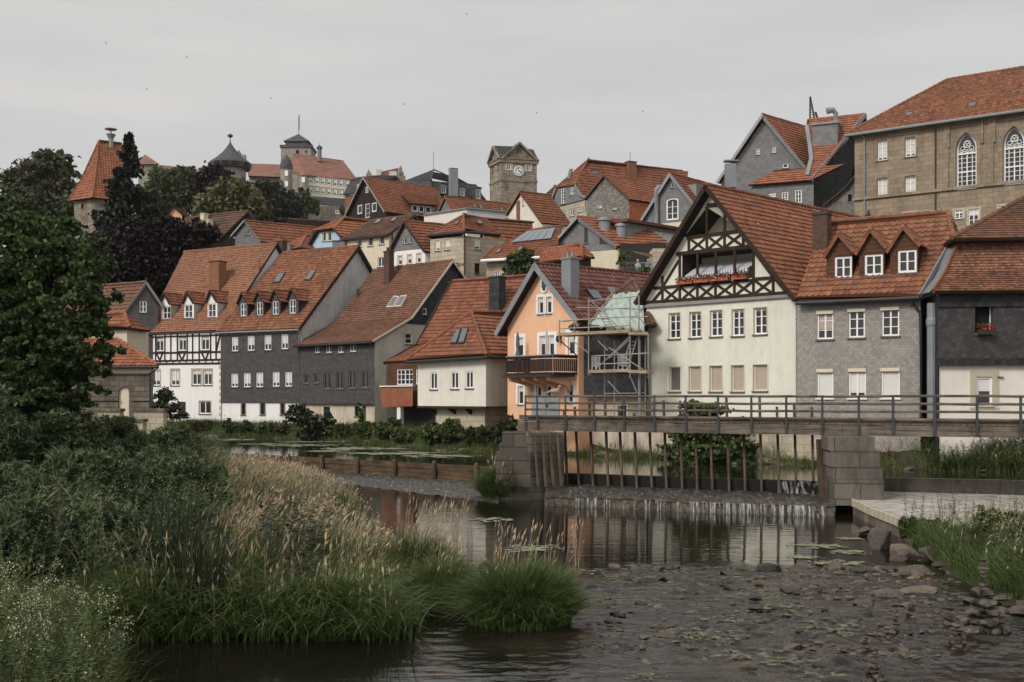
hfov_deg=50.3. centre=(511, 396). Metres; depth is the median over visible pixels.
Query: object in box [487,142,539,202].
clock tower
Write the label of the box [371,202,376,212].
window
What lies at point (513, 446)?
bridge pier
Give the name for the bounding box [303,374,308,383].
window
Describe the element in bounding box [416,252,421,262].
window
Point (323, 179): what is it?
window
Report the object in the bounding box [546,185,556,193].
brick house
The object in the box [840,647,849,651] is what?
rock
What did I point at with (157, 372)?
window
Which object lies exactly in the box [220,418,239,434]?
bank bush
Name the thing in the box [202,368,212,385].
window
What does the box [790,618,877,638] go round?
water weed
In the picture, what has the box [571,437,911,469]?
sparse bank grass
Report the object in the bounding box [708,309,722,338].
window
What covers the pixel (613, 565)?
rock
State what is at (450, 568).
grass tussock
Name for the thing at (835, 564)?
rock
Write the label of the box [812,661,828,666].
rock
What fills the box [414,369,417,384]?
window
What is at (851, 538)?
algae raft
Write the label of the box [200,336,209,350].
window
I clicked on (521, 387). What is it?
window
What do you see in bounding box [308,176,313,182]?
window
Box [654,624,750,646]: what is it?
water weed
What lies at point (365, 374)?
window
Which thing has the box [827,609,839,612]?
rock
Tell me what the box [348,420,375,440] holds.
bank bush
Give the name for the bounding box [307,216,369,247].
blue house
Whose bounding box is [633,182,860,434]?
mint gabled house
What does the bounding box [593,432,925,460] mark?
retaining wall
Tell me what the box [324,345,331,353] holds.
window
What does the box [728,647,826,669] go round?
water weed
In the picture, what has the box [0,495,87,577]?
willow shrub
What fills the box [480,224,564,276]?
solar roof house
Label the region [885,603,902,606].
rock
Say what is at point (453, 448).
bank grass
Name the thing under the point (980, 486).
river wall
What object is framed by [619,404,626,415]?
window
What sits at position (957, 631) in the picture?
cairn
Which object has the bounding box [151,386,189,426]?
garden shrub
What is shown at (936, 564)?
rock
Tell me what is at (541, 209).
cream gabled house
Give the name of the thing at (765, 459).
rock
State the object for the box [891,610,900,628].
cairn
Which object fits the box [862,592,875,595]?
rock
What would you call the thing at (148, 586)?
rim grass
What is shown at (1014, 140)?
window
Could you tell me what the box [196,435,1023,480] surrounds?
mill pond
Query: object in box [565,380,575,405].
window
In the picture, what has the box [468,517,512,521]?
algae raft
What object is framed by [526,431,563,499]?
bridge abutment
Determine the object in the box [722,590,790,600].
water weed
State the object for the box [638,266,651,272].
terrace bush
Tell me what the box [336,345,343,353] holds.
window
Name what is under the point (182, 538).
cattail reeds
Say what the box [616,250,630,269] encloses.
terrace plant
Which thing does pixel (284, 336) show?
window
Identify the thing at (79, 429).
willow shrub
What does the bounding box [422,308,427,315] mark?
window
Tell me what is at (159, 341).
window
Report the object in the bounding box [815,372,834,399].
window
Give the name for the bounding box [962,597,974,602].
rock
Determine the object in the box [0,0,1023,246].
sky
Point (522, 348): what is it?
window
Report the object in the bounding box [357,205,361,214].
window
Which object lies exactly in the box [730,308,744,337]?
window
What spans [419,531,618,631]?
grass tussock
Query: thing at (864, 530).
rock
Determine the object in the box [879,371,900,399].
window
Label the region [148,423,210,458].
willow shrub
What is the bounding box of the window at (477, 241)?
[474,239,481,250]
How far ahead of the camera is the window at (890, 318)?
47.23 m
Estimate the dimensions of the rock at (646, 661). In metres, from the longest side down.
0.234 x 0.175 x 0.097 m
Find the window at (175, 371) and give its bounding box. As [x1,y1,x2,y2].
[170,368,179,386]
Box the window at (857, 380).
[847,372,866,399]
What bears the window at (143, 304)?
in the slate gabled house at (141, 303)
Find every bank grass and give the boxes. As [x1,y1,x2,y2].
[0,435,273,627]
[167,415,589,455]
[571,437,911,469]
[892,498,1023,599]
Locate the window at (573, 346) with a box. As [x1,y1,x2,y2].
[565,330,577,356]
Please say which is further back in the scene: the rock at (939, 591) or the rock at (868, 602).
the rock at (939, 591)
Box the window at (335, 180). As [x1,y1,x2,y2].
[333,178,337,185]
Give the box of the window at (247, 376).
[242,373,250,387]
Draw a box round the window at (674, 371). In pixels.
[667,367,680,392]
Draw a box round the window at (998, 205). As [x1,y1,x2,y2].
[997,203,1007,208]
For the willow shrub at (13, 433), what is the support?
on the ground at (900, 455)
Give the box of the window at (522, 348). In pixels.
[514,333,525,355]
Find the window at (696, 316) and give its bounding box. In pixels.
[688,310,701,339]
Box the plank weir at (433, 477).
[210,452,498,502]
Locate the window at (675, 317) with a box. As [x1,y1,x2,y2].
[667,311,680,340]
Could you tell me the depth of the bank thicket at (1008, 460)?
44.37 m
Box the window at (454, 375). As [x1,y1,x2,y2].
[449,372,458,389]
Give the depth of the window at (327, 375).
79.84 m
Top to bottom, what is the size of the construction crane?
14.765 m
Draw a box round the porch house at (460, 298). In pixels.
[379,274,526,426]
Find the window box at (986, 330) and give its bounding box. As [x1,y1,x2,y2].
[976,323,995,333]
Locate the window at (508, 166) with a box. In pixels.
[505,162,512,170]
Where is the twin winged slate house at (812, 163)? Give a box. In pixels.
[715,107,866,206]
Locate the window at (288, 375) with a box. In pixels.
[285,372,291,385]
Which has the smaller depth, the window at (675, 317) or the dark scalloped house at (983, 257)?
the dark scalloped house at (983, 257)
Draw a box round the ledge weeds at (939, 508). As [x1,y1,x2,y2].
[901,475,1022,522]
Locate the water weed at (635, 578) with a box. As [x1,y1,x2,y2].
[605,574,658,580]
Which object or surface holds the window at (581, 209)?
in the half hipped house at (572, 190)
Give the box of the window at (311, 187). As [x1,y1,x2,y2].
[308,185,313,192]
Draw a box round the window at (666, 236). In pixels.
[654,231,673,241]
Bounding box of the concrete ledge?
[852,491,1023,540]
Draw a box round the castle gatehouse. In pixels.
[138,155,202,188]
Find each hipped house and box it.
[287,234,314,250]
[405,310,507,428]
[552,157,687,221]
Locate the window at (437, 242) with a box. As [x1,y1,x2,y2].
[434,241,439,251]
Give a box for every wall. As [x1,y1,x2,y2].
[96,408,124,422]
[132,408,168,432]
[135,419,147,432]
[423,207,508,236]
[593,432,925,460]
[882,477,1023,494]
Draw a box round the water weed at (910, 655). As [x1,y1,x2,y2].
[880,651,923,657]
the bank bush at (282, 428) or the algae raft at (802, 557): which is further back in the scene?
the bank bush at (282, 428)
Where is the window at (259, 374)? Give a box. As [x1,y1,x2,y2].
[255,372,263,387]
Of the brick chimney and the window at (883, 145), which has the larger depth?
the brick chimney
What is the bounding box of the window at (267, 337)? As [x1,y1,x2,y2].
[263,335,271,350]
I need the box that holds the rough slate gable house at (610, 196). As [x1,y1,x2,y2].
[583,174,661,219]
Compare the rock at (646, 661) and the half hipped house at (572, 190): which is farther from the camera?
the half hipped house at (572, 190)
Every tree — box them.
[0,147,81,255]
[0,182,74,255]
[0,196,127,468]
[88,131,161,236]
[138,165,196,217]
[187,176,274,221]
[188,160,234,208]
[251,178,308,222]
[501,248,538,274]
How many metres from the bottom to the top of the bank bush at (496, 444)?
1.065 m
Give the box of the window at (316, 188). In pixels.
[314,186,319,193]
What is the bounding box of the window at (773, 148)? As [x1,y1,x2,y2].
[771,146,775,153]
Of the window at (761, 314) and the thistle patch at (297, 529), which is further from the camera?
the window at (761, 314)
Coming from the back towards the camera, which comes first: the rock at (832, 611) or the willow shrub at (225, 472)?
the willow shrub at (225, 472)
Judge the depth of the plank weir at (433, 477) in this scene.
49.05 m
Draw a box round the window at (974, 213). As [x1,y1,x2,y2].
[966,206,980,225]
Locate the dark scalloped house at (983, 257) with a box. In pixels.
[922,195,1023,463]
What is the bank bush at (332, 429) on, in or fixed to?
on the ground at (900, 455)
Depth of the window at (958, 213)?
80.47 m
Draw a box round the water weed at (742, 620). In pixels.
[682,614,764,624]
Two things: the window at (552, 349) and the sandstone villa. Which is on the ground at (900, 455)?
the sandstone villa
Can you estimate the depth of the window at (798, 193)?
96.62 m
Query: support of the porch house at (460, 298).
on the ground at (900, 455)
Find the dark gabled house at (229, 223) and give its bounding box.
[183,210,255,247]
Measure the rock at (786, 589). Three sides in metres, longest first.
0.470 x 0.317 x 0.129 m
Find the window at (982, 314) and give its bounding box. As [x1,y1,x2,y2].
[973,307,994,334]
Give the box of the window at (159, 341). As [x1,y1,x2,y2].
[155,337,163,351]
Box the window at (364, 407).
[363,406,365,421]
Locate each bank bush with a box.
[188,420,215,433]
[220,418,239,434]
[237,419,253,435]
[252,421,271,435]
[267,419,290,435]
[313,420,327,434]
[323,423,355,440]
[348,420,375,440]
[372,417,402,440]
[389,427,417,444]
[419,419,441,444]
[432,417,465,442]
[457,425,480,445]
[475,424,494,442]
[491,437,499,450]
[492,414,517,441]
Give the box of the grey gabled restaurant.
[557,215,677,268]
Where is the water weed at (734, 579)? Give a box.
[698,575,752,580]
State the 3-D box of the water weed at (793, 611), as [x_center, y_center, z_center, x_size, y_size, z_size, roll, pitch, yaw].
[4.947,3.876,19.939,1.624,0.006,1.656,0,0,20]
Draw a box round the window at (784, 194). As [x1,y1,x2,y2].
[782,192,787,199]
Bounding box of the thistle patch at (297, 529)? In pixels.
[248,492,335,583]
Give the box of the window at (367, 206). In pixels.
[364,203,369,218]
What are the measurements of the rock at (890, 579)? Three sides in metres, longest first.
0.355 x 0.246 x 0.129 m
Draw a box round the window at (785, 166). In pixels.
[782,163,788,168]
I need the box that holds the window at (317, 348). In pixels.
[313,346,319,353]
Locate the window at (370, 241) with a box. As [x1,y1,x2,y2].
[367,237,373,246]
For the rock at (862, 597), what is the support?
on the river
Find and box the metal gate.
[532,397,559,414]
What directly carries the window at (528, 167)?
in the clock tower at (513, 170)
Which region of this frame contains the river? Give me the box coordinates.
[100,482,1023,681]
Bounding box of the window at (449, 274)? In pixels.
[447,271,451,282]
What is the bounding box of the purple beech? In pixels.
[97,211,222,299]
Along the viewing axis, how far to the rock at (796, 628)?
18.09 m
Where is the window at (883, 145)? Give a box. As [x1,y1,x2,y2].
[875,137,888,162]
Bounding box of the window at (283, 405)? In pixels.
[279,403,285,415]
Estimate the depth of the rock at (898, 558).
25.80 m
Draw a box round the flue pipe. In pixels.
[926,303,934,417]
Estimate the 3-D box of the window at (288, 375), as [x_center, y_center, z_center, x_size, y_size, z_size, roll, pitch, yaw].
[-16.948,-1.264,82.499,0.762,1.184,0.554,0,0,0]
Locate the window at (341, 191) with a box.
[339,189,343,195]
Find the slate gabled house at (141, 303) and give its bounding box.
[58,280,162,407]
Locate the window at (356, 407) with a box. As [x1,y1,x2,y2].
[353,406,358,416]
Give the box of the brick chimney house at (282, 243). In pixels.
[273,236,288,250]
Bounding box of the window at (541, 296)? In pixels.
[536,294,544,316]
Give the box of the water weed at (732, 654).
[704,649,746,659]
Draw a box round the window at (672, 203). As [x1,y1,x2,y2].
[666,198,677,219]
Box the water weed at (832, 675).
[793,671,856,681]
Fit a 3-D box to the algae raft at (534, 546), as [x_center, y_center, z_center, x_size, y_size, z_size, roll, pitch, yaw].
[0.543,3.883,27.891,1.567,0.009,1.575,0,0,0]
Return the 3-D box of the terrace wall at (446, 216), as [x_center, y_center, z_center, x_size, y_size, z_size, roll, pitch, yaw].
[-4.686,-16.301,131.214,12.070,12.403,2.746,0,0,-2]
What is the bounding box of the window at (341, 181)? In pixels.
[339,179,343,186]
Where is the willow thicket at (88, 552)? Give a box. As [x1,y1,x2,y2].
[0,436,260,624]
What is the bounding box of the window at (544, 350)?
[537,332,547,358]
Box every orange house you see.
[167,205,189,220]
[494,251,650,451]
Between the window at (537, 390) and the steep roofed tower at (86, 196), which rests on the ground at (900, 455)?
the steep roofed tower at (86, 196)
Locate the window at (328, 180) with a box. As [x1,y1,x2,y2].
[326,177,331,184]
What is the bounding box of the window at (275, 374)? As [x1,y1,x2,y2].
[273,372,278,385]
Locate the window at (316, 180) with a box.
[314,176,319,183]
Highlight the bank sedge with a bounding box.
[895,436,1023,473]
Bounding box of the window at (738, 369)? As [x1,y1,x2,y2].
[729,364,744,392]
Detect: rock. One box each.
[479,560,492,567]
[603,616,614,621]
[609,563,620,566]
[609,610,619,614]
[618,613,625,617]
[634,601,646,604]
[639,635,649,638]
[641,659,650,663]
[651,566,665,571]
[655,630,676,637]
[660,622,673,627]
[720,570,741,575]
[730,586,739,589]
[732,566,739,570]
[739,661,757,667]
[747,594,761,599]
[748,604,762,609]
[753,583,763,585]
[756,563,780,570]
[757,457,770,463]
[766,459,784,463]
[779,586,798,592]
[784,643,802,648]
[791,589,804,593]
[791,612,808,615]
[793,625,803,632]
[807,646,817,650]
[809,607,823,611]
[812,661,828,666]
[823,617,837,621]
[827,561,842,568]
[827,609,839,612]
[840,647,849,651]
[850,567,865,571]
[853,599,872,606]
[856,596,872,601]
[858,526,871,533]
[861,566,875,570]
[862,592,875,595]
[867,527,891,549]
[867,645,878,650]
[870,588,903,597]
[880,566,898,569]
[880,577,895,582]
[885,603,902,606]
[889,544,919,559]
[889,555,907,560]
[891,651,903,656]
[897,564,931,572]
[897,646,908,651]
[899,585,936,593]
[902,466,912,469]
[902,602,912,606]
[902,631,913,634]
[908,575,921,578]
[911,569,923,576]
[919,545,939,561]
[929,602,944,608]
[931,560,946,566]
[935,589,944,593]
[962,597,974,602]
[993,593,1011,600]
[1007,605,1023,615]
[1016,600,1023,605]
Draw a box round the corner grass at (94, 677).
[0,567,177,681]
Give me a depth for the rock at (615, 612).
19.45 m
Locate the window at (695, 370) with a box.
[687,365,701,392]
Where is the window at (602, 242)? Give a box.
[600,238,609,244]
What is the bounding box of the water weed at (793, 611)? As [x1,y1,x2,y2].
[734,601,827,614]
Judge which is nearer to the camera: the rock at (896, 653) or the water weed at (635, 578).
the rock at (896, 653)
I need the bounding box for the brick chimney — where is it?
[516,201,519,219]
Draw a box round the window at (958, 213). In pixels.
[953,207,965,220]
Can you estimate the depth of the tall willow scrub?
25.42 m
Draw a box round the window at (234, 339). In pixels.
[230,337,238,351]
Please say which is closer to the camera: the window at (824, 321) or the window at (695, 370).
the window at (824, 321)
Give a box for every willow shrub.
[0,382,60,466]
[0,445,96,530]
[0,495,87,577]
[20,406,113,468]
[51,445,150,519]
[56,493,158,574]
[96,414,162,459]
[128,443,209,521]
[139,499,224,565]
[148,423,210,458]
[182,465,234,513]
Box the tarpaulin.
[589,291,644,331]
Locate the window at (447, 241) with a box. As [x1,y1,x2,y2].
[444,240,449,250]
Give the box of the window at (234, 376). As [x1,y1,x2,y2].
[230,373,238,387]
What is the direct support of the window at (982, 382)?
in the dark scalloped house at (983, 257)
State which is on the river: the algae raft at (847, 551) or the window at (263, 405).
the algae raft at (847, 551)
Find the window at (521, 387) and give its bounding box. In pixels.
[516,383,524,406]
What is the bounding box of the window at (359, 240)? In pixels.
[356,239,361,247]
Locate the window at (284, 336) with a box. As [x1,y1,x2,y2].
[280,334,288,349]
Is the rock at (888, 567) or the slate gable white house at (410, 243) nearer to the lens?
the rock at (888, 567)
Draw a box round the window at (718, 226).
[708,216,733,232]
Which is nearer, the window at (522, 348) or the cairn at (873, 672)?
the cairn at (873, 672)
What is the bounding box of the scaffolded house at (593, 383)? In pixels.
[568,277,656,415]
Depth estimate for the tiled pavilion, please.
78.54 m
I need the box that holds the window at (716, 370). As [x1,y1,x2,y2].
[708,365,722,392]
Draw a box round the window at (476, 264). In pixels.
[474,263,480,274]
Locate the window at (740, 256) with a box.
[702,253,751,282]
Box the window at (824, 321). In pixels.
[815,314,834,340]
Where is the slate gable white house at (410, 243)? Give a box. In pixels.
[389,219,462,265]
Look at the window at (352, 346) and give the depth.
77.71 m
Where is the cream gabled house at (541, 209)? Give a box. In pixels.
[505,190,570,232]
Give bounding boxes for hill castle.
[208,115,355,222]
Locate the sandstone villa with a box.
[426,212,504,277]
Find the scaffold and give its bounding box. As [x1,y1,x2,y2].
[558,295,654,415]
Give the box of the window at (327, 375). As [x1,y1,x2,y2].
[322,372,331,389]
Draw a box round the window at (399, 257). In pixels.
[397,254,402,265]
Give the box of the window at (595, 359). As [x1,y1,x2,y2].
[591,355,599,369]
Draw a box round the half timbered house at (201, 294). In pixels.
[149,242,281,421]
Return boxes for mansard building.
[403,151,485,199]
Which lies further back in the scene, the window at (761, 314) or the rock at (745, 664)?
the window at (761, 314)
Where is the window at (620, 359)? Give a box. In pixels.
[617,355,626,368]
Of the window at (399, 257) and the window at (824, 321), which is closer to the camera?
the window at (824, 321)
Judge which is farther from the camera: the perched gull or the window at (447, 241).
the window at (447, 241)
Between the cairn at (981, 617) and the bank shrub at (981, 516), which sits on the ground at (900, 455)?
the bank shrub at (981, 516)
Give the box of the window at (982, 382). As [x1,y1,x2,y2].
[970,370,998,408]
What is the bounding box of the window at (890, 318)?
[880,310,900,337]
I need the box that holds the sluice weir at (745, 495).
[545,398,835,516]
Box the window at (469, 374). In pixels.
[464,371,473,388]
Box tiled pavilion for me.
[538,242,594,266]
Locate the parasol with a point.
(517, 353)
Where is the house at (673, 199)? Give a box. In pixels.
[640,172,704,226]
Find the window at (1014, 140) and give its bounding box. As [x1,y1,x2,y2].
[998,122,1023,185]
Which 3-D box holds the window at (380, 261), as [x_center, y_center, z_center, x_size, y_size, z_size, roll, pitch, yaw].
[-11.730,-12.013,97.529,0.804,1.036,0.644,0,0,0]
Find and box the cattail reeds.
[136,460,255,622]
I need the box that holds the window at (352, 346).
[348,344,355,352]
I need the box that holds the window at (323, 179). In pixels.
[321,177,325,184]
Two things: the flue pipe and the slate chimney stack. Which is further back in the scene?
the slate chimney stack
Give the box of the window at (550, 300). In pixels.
[544,293,553,315]
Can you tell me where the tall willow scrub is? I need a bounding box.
[0,432,206,533]
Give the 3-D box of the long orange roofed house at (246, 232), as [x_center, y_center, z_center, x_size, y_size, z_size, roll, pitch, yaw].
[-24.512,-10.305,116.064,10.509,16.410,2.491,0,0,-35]
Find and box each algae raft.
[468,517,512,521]
[505,545,562,551]
[786,542,844,548]
[788,554,816,558]
[809,559,864,565]
[830,550,866,554]
[836,537,864,539]
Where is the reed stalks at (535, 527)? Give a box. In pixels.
[493,517,583,569]
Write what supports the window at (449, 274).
in the long roofed house at (386, 312)
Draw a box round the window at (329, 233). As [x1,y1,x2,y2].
[327,231,332,241]
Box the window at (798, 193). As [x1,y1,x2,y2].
[795,190,801,202]
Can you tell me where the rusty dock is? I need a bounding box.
[877,439,897,461]
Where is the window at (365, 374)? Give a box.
[360,371,369,388]
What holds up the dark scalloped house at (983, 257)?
on the ground at (900, 455)
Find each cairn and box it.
[858,651,886,681]
[860,633,868,650]
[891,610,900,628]
[906,591,917,614]
[942,597,957,624]
[945,623,968,646]
[960,558,1011,634]
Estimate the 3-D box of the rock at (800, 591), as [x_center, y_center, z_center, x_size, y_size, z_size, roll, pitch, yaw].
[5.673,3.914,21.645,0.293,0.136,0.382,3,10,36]
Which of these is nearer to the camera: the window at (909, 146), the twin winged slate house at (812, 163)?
the window at (909, 146)
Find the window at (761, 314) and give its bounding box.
[752,306,767,336]
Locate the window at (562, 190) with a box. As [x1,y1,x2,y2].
[560,188,564,204]
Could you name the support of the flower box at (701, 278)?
attached to the mint gabled house at (732, 337)
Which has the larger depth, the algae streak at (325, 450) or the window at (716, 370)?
the algae streak at (325, 450)
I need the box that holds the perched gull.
[546,385,561,394]
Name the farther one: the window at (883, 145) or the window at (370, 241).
the window at (370, 241)
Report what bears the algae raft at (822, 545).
on the river
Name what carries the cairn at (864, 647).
on the river
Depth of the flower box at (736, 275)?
51.91 m
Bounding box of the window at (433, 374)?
[429,372,437,389]
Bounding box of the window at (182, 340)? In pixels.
[178,337,185,351]
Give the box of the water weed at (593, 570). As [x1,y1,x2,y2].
[571,567,604,576]
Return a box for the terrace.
[619,243,665,272]
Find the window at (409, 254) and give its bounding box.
[406,253,411,264]
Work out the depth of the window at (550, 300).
58.70 m
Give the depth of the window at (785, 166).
100.74 m
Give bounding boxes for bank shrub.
[897,515,920,547]
[918,517,948,536]
[953,524,977,541]
[971,504,1023,543]
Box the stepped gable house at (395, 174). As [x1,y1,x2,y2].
[366,165,405,181]
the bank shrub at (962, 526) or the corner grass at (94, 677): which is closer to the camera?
the corner grass at (94, 677)
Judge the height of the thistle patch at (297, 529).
1.716 m
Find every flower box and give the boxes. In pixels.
[675,276,693,284]
[691,274,709,282]
[708,272,729,281]
[730,271,747,279]
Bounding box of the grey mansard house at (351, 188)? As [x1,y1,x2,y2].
[343,176,369,216]
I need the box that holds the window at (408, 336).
[405,333,413,344]
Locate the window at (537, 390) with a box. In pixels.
[534,385,543,394]
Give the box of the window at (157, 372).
[152,369,160,386]
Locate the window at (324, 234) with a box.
[322,231,326,241]
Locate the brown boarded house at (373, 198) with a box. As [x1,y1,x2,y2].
[344,176,442,220]
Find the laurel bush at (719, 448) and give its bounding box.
[655,399,758,464]
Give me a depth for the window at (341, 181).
347.68 m
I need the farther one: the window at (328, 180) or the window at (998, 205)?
the window at (328, 180)
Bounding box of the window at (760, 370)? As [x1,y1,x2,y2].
[751,363,768,392]
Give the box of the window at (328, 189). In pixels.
[326,187,331,194]
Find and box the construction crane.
[806,97,817,124]
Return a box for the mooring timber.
[816,439,838,508]
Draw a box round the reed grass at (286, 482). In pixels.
[161,445,396,554]
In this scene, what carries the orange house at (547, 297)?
on the ground at (900, 455)
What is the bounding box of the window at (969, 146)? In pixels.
[951,128,980,190]
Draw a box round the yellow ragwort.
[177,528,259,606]
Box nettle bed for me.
[3,431,244,533]
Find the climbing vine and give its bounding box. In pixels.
[356,402,363,438]
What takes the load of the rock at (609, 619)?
on the river
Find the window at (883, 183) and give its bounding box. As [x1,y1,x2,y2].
[875,175,888,199]
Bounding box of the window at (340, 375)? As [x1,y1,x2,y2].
[335,372,343,389]
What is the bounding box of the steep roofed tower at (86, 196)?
[68,127,124,239]
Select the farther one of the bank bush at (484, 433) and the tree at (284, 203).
the tree at (284, 203)
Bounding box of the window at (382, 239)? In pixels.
[379,236,384,245]
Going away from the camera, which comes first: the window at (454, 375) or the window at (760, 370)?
the window at (760, 370)
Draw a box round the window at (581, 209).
[578,205,583,212]
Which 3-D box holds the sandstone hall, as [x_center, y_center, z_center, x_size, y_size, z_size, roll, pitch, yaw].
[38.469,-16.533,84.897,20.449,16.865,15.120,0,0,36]
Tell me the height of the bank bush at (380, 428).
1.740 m
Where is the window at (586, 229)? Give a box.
[583,228,588,243]
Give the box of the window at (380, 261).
[377,256,383,267]
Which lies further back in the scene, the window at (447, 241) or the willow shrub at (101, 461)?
the window at (447, 241)
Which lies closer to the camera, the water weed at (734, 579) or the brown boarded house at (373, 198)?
the water weed at (734, 579)
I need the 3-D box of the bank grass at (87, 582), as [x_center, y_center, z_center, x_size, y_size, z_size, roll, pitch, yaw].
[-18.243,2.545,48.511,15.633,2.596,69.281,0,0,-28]
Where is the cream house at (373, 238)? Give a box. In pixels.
[340,214,419,268]
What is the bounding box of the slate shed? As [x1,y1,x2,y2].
[822,174,854,214]
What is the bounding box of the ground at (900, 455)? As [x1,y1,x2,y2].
[0,293,1023,681]
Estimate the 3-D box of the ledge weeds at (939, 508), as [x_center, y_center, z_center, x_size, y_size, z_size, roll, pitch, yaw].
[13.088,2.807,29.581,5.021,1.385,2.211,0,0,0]
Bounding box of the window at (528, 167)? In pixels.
[525,163,531,171]
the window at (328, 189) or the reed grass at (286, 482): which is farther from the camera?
the window at (328, 189)
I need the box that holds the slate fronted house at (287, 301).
[215,244,372,423]
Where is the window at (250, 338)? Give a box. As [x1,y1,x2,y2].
[246,336,254,351]
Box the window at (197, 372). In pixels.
[191,368,201,385]
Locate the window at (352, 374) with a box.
[347,371,356,388]
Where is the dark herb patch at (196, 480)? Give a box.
[178,456,237,525]
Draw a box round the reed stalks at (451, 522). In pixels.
[404,491,469,548]
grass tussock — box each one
[369,505,477,582]
[396,535,489,603]
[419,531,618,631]
[461,453,548,498]
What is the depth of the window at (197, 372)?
88.08 m
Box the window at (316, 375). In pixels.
[312,373,319,383]
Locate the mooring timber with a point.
(821, 477)
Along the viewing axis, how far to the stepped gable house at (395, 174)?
205.25 m
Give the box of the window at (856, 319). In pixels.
[847,312,865,338]
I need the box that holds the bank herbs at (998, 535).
[947,492,1023,591]
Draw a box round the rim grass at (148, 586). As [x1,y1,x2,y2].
[30,519,488,644]
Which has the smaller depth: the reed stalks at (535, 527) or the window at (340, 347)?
the reed stalks at (535, 527)
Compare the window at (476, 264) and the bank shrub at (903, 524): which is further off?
the window at (476, 264)
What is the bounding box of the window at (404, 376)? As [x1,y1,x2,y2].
[395,369,412,385]
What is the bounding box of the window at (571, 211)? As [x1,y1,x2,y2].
[569,207,574,217]
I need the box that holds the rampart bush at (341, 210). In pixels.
[314,203,344,218]
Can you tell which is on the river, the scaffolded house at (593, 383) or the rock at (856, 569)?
the rock at (856, 569)
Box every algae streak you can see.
[210,438,248,440]
[237,443,284,444]
[268,444,348,446]
[276,441,336,442]
[311,450,344,451]
[319,446,392,449]
[340,451,451,454]
[401,454,482,457]
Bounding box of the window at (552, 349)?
[546,331,556,358]
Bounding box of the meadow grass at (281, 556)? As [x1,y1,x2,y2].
[140,483,420,637]
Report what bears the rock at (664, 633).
on the river
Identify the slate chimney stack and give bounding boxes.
[332,235,346,246]
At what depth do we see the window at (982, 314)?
45.45 m
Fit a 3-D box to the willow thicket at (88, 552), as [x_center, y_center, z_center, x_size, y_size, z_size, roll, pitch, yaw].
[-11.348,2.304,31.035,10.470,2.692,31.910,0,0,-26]
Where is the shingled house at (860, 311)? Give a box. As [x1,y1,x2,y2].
[795,206,957,451]
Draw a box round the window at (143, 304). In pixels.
[139,301,146,312]
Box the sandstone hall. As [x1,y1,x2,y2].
[844,66,1023,230]
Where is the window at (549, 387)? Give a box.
[544,384,553,394]
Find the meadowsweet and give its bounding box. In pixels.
[0,556,134,681]
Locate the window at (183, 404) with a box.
[178,402,185,413]
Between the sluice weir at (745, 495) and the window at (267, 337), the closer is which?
the sluice weir at (745, 495)
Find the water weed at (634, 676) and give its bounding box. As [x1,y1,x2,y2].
[619,672,669,680]
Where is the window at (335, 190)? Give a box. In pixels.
[333,188,337,195]
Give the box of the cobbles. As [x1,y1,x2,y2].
[597,565,964,659]
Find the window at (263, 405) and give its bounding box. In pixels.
[259,403,265,415]
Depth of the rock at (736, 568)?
24.26 m
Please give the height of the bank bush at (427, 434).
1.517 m
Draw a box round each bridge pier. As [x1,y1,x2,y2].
[496,431,531,499]
[821,435,883,505]
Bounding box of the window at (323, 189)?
[321,187,325,193]
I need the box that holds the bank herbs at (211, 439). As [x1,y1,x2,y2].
[139,419,234,458]
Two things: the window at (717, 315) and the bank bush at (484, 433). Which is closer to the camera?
the window at (717, 315)
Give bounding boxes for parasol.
[515,332,520,359]
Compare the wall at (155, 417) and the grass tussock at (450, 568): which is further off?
the wall at (155, 417)
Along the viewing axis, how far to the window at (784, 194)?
97.10 m
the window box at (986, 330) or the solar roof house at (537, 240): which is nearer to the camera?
the window box at (986, 330)
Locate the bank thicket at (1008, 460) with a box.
[922,437,1023,472]
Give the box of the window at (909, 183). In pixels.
[902,173,917,196]
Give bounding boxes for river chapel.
[63,311,159,420]
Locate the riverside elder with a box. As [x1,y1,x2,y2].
[284,404,336,440]
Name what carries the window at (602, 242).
in the grey gabled restaurant
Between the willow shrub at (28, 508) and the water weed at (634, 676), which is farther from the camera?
the willow shrub at (28, 508)
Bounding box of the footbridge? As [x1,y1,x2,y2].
[517,395,1023,437]
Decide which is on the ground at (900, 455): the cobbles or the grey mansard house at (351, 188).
the grey mansard house at (351, 188)
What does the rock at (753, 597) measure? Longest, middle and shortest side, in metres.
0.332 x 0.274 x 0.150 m
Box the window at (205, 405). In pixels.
[198,400,210,414]
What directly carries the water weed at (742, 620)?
on the river
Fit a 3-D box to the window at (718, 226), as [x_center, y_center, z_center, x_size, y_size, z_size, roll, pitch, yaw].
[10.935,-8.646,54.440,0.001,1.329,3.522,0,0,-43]
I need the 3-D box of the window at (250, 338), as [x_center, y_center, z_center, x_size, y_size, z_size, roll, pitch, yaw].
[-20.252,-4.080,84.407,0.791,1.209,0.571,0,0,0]
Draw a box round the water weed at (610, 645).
[593,641,633,647]
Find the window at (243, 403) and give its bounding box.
[240,402,245,415]
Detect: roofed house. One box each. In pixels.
[230,219,316,245]
[286,218,330,227]
[292,247,465,424]
[437,195,510,211]
[480,217,533,240]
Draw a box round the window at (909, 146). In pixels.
[902,134,917,158]

